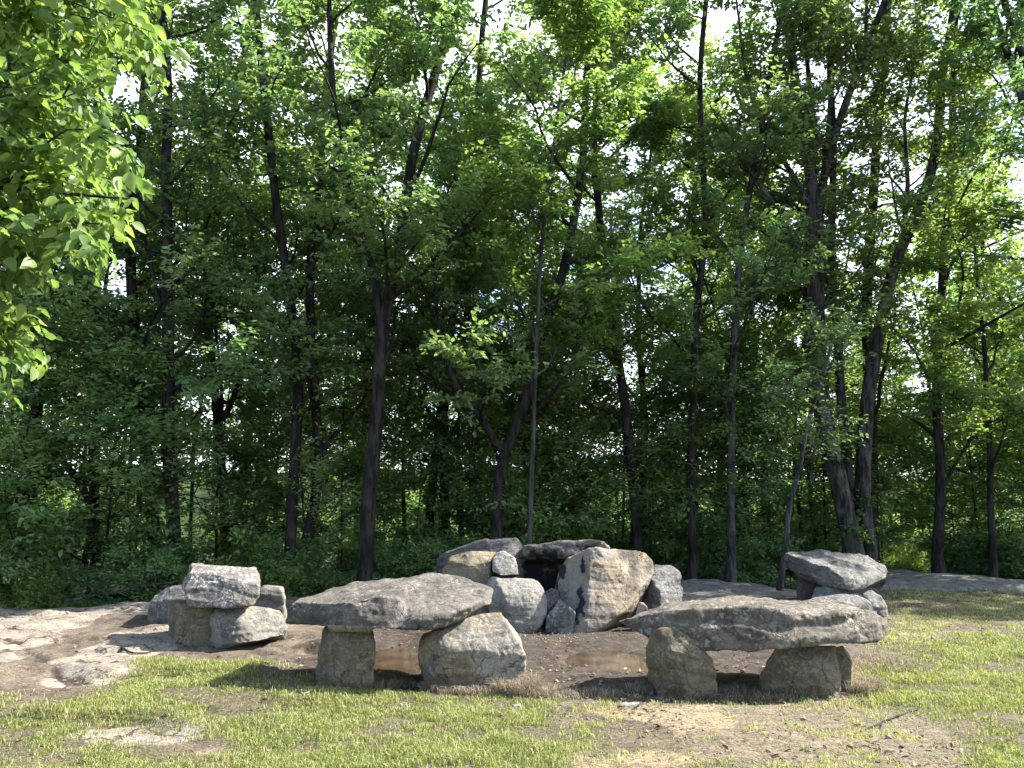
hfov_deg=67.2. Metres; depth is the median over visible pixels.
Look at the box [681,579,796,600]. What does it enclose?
rock shelf
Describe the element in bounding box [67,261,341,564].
sapling
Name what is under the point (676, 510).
shrub
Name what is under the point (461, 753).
grass
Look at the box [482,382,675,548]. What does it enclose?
sapling
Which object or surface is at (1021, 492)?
sapling
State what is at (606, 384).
sapling
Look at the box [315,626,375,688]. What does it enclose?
stone pedestal
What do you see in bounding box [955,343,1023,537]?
sapling
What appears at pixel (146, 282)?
tree
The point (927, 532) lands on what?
shrub
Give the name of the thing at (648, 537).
sapling
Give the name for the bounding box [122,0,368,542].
woodland tree
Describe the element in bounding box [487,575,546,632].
boulder
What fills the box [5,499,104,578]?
shrub
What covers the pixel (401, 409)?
woodland tree
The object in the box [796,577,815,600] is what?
stone pedestal
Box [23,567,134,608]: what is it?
shrub
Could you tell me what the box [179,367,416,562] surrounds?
sapling
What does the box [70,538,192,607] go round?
shrub
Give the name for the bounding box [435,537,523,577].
boulder
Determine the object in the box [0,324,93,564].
sapling
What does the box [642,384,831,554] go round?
sapling
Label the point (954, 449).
sapling
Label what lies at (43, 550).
shrub
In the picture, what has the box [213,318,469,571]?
sapling
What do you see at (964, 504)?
sapling
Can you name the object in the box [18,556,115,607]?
shrub
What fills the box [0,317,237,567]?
sapling
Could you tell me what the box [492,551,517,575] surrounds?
stone block
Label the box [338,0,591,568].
leafy tree
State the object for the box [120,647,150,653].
stick
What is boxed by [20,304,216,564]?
sapling
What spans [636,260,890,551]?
sapling
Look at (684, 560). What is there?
shrub
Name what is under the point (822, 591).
boulder
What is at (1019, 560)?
shrub
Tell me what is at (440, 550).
shrub
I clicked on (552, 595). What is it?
stone
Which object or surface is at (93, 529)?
dead bough
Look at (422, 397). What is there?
sapling
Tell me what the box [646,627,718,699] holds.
boulder
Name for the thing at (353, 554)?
shrub
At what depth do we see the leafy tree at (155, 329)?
15.56 m
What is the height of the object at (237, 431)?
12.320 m
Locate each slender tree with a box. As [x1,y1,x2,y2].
[435,0,713,544]
[568,0,871,579]
[629,0,860,582]
[724,292,891,590]
[874,176,1023,577]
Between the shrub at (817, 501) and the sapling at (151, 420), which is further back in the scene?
the shrub at (817, 501)
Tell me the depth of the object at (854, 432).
19.50 m
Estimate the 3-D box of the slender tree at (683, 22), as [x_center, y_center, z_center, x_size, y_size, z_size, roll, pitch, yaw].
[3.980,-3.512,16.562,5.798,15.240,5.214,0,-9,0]
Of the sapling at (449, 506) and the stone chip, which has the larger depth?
the sapling at (449, 506)
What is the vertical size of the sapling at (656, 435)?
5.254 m
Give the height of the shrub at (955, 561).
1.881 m
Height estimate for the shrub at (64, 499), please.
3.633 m
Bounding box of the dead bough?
[32,427,100,565]
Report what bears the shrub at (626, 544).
on the ground at (52, 628)
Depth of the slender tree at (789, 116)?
15.38 m
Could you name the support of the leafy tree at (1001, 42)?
on the ground at (52, 628)
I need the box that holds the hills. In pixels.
[3,470,1023,549]
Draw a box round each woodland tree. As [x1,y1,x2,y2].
[3,111,119,416]
[5,266,113,505]
[18,318,127,504]
[47,356,123,501]
[118,344,197,552]
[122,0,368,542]
[156,307,279,551]
[192,310,270,511]
[253,339,335,492]
[272,12,452,566]
[280,301,360,513]
[281,336,355,494]
[323,356,415,506]
[345,85,561,546]
[380,315,450,496]
[388,33,573,535]
[445,71,641,434]
[521,51,738,536]
[599,0,825,521]
[614,19,926,586]
[665,105,842,542]
[668,272,736,463]
[834,310,909,469]
[877,338,934,500]
[880,3,1023,394]
[964,337,1020,508]
[975,296,1017,450]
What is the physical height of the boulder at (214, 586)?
0.458 m
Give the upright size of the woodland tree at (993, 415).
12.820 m
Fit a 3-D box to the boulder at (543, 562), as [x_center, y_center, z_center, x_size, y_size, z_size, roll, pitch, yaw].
[0.735,2.712,10.571,1.320,1.163,0.924,0,-9,0]
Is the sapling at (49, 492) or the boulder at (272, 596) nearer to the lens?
the boulder at (272, 596)
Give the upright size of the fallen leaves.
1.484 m
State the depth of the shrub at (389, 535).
23.17 m
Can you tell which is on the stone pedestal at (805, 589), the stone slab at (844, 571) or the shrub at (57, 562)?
the stone slab at (844, 571)
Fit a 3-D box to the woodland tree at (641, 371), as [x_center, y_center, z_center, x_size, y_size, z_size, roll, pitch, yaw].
[3.404,-2.201,20.470,5.537,14.981,6.984,-6,-11,37]
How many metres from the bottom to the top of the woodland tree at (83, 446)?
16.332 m
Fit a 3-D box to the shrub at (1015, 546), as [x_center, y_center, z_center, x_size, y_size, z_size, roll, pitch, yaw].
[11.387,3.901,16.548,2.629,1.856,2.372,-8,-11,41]
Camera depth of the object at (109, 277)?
21.01 m
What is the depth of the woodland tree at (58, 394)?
40.12 m
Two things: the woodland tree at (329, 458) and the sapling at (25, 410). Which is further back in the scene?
the woodland tree at (329, 458)
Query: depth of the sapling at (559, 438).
16.37 m
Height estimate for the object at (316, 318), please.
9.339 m
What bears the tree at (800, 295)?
on the ground at (52, 628)
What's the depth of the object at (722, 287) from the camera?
19.72 m
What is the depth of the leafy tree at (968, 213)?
15.93 m
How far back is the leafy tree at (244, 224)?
15.99 m
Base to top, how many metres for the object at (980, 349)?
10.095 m
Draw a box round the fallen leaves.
[0,560,1017,767]
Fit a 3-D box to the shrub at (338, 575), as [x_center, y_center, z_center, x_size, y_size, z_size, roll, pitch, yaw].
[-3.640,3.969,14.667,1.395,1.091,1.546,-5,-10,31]
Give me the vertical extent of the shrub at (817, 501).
3.923 m
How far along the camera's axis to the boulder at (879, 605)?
10.59 m
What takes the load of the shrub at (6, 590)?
on the ground at (52, 628)
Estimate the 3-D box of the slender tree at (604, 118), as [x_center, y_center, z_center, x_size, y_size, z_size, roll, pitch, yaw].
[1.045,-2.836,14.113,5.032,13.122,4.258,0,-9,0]
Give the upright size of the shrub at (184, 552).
2.083 m
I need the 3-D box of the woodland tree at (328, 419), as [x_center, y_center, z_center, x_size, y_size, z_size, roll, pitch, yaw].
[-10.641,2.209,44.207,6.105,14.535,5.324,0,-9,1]
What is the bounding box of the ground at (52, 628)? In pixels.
[0,552,1023,767]
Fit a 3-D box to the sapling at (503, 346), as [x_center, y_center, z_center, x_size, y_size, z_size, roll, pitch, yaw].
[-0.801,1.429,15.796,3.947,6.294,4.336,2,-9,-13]
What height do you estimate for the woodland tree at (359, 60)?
18.299 m
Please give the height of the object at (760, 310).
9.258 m
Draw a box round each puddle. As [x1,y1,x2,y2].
[374,646,420,673]
[565,651,647,670]
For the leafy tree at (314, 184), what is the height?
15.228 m
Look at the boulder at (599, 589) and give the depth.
9.69 m
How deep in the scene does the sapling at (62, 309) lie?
12.96 m
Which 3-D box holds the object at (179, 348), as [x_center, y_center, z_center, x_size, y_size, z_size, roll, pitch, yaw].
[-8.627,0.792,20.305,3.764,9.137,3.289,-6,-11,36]
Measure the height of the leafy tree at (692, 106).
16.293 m
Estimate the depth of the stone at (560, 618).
9.43 m
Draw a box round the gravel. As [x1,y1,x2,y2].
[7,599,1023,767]
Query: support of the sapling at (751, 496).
on the ground at (52, 628)
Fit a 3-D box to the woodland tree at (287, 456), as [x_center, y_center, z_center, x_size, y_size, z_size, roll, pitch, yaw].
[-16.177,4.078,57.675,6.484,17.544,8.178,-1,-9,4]
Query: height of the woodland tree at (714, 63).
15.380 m
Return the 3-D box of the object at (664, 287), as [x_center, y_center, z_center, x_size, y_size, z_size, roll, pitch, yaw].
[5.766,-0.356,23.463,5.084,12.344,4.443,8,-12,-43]
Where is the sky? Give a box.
[1,0,1023,479]
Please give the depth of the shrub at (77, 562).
16.51 m
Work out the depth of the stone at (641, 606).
9.52 m
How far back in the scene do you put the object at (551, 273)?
22.38 m
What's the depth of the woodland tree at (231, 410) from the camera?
46.56 m
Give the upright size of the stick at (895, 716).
0.021 m
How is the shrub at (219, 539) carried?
on the ground at (52, 628)
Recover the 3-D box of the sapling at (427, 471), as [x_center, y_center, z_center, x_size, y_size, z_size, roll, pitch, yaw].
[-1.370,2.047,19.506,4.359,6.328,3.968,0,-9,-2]
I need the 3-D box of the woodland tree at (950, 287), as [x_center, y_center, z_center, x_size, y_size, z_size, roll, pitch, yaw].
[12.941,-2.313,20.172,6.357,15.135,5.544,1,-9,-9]
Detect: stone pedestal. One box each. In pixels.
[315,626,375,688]
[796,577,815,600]
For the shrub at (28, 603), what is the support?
on the ground at (52, 628)
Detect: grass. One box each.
[0,588,1023,767]
[267,651,917,703]
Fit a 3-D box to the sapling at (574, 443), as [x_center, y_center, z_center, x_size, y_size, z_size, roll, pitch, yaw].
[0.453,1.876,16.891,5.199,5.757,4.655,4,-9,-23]
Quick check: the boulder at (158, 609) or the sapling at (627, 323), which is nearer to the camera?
the boulder at (158, 609)
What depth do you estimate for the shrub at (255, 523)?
30.73 m
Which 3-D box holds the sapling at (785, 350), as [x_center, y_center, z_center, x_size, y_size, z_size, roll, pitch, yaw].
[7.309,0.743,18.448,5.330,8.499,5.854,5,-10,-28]
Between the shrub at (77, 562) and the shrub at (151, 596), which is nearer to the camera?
the shrub at (151, 596)
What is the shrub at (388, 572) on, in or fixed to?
on the ground at (52, 628)
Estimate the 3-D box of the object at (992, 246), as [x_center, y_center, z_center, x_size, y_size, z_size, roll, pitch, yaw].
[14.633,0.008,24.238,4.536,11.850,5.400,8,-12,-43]
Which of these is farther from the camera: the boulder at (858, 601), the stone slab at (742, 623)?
the boulder at (858, 601)
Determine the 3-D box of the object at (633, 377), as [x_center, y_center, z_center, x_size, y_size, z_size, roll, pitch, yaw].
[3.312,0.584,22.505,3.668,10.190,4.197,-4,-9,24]
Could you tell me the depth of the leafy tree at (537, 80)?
14.72 m
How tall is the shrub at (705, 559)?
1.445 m
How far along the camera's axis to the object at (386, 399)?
21.79 m
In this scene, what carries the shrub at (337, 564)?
on the ground at (52, 628)
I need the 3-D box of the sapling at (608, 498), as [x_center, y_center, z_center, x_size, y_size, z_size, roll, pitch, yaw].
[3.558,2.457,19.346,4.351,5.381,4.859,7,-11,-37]
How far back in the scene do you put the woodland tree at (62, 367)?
22.92 m
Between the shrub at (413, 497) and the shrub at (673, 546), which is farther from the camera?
the shrub at (413, 497)
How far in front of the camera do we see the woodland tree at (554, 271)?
20.39 m
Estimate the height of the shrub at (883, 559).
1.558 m
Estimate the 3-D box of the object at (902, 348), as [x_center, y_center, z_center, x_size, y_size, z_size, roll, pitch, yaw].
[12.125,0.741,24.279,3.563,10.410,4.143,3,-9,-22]
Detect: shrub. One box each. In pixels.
[0,524,95,598]
[0,546,42,607]
[0,573,75,608]
[1,484,145,567]
[1,561,82,604]
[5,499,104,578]
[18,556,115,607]
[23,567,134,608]
[55,519,207,605]
[66,546,144,570]
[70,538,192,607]
[114,560,203,601]
[128,533,220,568]
[195,539,283,566]
[195,546,281,587]
[198,501,305,545]
[202,506,283,562]
[225,530,333,596]
[248,535,339,596]
[283,506,351,559]
[315,539,408,585]
[319,549,380,578]
[320,562,356,590]
[326,562,394,588]
[328,518,422,566]
[373,530,467,578]
[373,569,419,578]
[381,478,486,567]
[404,528,486,572]
[440,526,533,542]
[539,475,630,543]
[564,529,647,549]
[625,503,713,553]
[626,533,710,578]
[655,555,704,575]
[681,516,788,579]
[685,545,768,583]
[686,526,805,589]
[703,494,801,533]
[744,517,818,588]
[753,478,890,548]
[797,534,884,586]
[828,505,899,552]
[879,534,908,564]
[880,519,925,558]
[880,545,930,572]
[900,533,957,572]
[902,522,1009,574]
[904,513,949,555]
[950,522,1023,573]
[970,526,1023,578]
[970,558,1004,576]
[980,529,1023,579]
[997,543,1023,578]
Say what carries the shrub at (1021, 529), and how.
on the ground at (52, 628)
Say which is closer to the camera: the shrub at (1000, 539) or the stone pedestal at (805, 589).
the stone pedestal at (805, 589)
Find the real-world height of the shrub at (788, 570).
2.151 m
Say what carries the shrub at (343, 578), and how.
on the ground at (52, 628)
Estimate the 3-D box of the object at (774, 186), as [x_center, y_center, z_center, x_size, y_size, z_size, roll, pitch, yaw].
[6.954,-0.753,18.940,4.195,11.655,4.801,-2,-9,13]
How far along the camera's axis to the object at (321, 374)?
19.14 m
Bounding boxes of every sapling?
[0,265,153,570]
[0,275,151,597]
[0,289,248,569]
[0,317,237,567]
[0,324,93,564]
[0,330,62,542]
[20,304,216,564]
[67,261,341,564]
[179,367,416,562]
[182,384,333,562]
[184,422,347,564]
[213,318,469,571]
[213,376,424,552]
[322,464,447,560]
[325,406,485,549]
[378,312,559,545]
[378,355,534,548]
[385,336,554,555]
[396,321,558,539]
[414,341,664,544]
[428,272,714,559]
[428,390,599,542]
[451,190,748,549]
[460,319,635,540]
[472,336,614,546]
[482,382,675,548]
[529,351,736,548]
[576,388,759,547]
[596,375,756,547]
[618,313,813,557]
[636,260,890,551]
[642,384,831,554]
[681,244,966,558]
[707,364,833,581]
[765,342,934,546]
[770,355,927,540]
[773,414,933,551]
[780,346,963,556]
[878,300,1023,553]
[878,334,1023,548]
[880,306,1023,544]
[885,379,1007,571]
[911,350,1023,532]
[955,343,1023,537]
[969,344,1023,534]
[1002,437,1023,517]
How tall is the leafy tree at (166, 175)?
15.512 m
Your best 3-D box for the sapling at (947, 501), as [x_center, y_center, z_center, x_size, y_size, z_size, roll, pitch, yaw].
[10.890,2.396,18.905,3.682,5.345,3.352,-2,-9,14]
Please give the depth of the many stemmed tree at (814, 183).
16.29 m
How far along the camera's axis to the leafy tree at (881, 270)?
17.02 m
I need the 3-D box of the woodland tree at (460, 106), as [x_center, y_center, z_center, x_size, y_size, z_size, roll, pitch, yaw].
[-0.790,-2.638,23.313,7.849,16.838,6.223,-7,-11,39]
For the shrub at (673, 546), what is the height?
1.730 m
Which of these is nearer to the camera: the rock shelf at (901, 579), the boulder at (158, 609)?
the boulder at (158, 609)
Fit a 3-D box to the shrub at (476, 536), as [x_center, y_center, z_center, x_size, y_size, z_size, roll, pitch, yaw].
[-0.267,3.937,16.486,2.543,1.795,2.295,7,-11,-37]
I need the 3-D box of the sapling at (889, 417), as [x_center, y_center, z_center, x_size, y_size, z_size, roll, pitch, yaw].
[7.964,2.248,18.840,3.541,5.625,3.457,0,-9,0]
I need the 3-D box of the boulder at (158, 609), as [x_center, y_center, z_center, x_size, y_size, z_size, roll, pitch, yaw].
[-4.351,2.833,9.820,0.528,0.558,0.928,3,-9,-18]
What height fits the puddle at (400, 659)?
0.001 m
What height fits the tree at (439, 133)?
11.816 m
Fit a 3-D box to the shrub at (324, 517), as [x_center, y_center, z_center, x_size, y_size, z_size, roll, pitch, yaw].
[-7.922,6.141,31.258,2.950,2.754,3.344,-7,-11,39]
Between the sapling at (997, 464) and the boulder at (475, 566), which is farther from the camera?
the sapling at (997, 464)
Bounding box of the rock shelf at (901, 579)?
[880,569,1023,591]
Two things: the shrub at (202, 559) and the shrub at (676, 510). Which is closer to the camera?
the shrub at (202, 559)
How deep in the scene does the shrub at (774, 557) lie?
18.54 m
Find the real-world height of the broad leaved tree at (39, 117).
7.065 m
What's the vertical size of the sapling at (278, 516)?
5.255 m
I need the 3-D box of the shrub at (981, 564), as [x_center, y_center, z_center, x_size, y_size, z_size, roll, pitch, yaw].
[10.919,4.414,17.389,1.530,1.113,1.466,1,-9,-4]
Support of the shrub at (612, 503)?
on the ground at (52, 628)
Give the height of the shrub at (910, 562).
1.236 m
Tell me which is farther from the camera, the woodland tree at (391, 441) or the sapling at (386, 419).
the woodland tree at (391, 441)
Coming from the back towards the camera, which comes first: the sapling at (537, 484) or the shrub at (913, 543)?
the shrub at (913, 543)
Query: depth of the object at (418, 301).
18.04 m
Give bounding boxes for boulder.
[146,585,185,624]
[167,600,213,647]
[182,563,260,608]
[209,606,287,648]
[257,585,286,619]
[418,612,526,689]
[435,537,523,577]
[442,551,495,617]
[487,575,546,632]
[519,539,609,591]
[555,547,653,632]
[642,565,682,609]
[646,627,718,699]
[759,645,841,697]
[811,586,858,598]
[812,594,872,610]
[836,646,852,690]
[862,590,887,617]
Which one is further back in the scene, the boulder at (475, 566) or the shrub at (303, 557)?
the shrub at (303, 557)
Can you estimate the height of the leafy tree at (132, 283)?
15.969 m
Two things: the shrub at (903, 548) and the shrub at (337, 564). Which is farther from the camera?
the shrub at (903, 548)
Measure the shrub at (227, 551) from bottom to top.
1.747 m
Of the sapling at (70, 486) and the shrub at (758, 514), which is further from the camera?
the shrub at (758, 514)
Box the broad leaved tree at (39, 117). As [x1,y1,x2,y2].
[0,0,190,410]
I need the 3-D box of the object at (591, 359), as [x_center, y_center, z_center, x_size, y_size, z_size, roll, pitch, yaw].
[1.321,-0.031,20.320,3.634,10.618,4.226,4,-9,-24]
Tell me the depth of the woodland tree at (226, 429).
49.90 m
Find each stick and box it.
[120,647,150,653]
[856,708,918,732]
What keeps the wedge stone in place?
on the stone pedestal at (345, 657)
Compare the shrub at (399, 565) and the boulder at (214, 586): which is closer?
the boulder at (214, 586)
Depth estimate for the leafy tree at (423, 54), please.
13.47 m
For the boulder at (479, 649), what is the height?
0.692 m
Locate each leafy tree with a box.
[0,0,268,552]
[0,5,215,564]
[2,28,270,599]
[5,0,394,562]
[18,0,308,565]
[146,0,509,587]
[216,0,595,581]
[310,0,701,538]
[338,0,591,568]
[426,0,814,551]
[754,0,980,562]
[783,0,1023,572]
[871,0,1023,265]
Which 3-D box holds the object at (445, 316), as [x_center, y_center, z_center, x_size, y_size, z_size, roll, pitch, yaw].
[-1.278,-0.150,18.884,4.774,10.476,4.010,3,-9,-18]
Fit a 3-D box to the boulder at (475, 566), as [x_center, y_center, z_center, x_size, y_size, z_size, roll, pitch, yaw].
[-0.569,2.731,10.207,0.748,1.026,0.826,0,-9,0]
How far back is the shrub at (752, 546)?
15.81 m
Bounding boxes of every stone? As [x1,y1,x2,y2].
[327,625,375,632]
[545,588,558,624]
[545,599,575,633]
[632,602,646,630]
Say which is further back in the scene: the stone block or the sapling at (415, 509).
the sapling at (415, 509)
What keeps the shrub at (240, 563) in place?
on the ground at (52, 628)
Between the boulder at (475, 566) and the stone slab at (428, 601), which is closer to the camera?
the stone slab at (428, 601)
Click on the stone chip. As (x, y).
(626, 704)
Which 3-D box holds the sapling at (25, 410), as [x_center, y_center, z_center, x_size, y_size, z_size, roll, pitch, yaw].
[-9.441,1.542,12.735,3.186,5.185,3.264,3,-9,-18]
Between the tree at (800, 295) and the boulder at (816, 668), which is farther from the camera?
the tree at (800, 295)
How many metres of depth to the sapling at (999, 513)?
20.84 m
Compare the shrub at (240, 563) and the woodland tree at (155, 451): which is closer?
the shrub at (240, 563)
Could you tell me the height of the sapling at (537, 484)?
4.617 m
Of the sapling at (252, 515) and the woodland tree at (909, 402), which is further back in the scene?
the woodland tree at (909, 402)
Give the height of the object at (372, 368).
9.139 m
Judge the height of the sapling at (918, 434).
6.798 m
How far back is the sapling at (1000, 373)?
18.25 m
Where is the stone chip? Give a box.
[620,702,640,707]
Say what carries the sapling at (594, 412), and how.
on the ground at (52, 628)
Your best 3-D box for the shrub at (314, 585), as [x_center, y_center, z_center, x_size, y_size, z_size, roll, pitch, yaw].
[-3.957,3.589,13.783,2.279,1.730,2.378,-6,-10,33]
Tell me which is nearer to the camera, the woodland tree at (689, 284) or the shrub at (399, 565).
the shrub at (399, 565)
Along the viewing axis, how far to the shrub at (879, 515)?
25.32 m
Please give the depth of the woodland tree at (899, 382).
47.73 m
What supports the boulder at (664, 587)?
on the ground at (52, 628)
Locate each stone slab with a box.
[285,573,492,630]
[620,595,887,651]
[783,549,887,590]
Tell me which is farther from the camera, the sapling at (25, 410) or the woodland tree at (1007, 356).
the woodland tree at (1007, 356)
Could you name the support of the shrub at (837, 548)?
on the ground at (52, 628)
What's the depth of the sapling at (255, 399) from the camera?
16.50 m
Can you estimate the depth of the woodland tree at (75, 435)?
44.14 m
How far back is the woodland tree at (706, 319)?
44.17 m
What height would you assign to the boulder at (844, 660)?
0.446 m
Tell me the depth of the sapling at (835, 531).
17.90 m
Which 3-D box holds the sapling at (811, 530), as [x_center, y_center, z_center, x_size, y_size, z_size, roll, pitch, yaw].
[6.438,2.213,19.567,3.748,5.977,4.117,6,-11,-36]
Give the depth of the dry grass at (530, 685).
6.49 m
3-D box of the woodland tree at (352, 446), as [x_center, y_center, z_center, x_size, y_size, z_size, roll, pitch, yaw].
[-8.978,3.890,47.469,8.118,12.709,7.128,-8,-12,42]
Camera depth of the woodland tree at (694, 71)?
22.54 m
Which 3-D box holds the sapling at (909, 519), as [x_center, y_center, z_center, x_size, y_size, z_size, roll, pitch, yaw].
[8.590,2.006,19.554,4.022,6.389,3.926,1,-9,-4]
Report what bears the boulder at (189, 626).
on the ground at (52, 628)
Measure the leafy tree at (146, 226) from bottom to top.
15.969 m
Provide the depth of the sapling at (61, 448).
13.70 m
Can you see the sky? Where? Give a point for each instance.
(721, 21)
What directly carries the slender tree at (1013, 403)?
on the ground at (52, 628)
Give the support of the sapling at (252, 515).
on the ground at (52, 628)
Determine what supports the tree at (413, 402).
on the ground at (52, 628)
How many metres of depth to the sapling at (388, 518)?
17.27 m
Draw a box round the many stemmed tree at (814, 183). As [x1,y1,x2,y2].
[649,0,1011,561]
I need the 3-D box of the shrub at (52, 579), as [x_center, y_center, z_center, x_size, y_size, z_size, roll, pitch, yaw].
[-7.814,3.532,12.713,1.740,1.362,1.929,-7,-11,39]

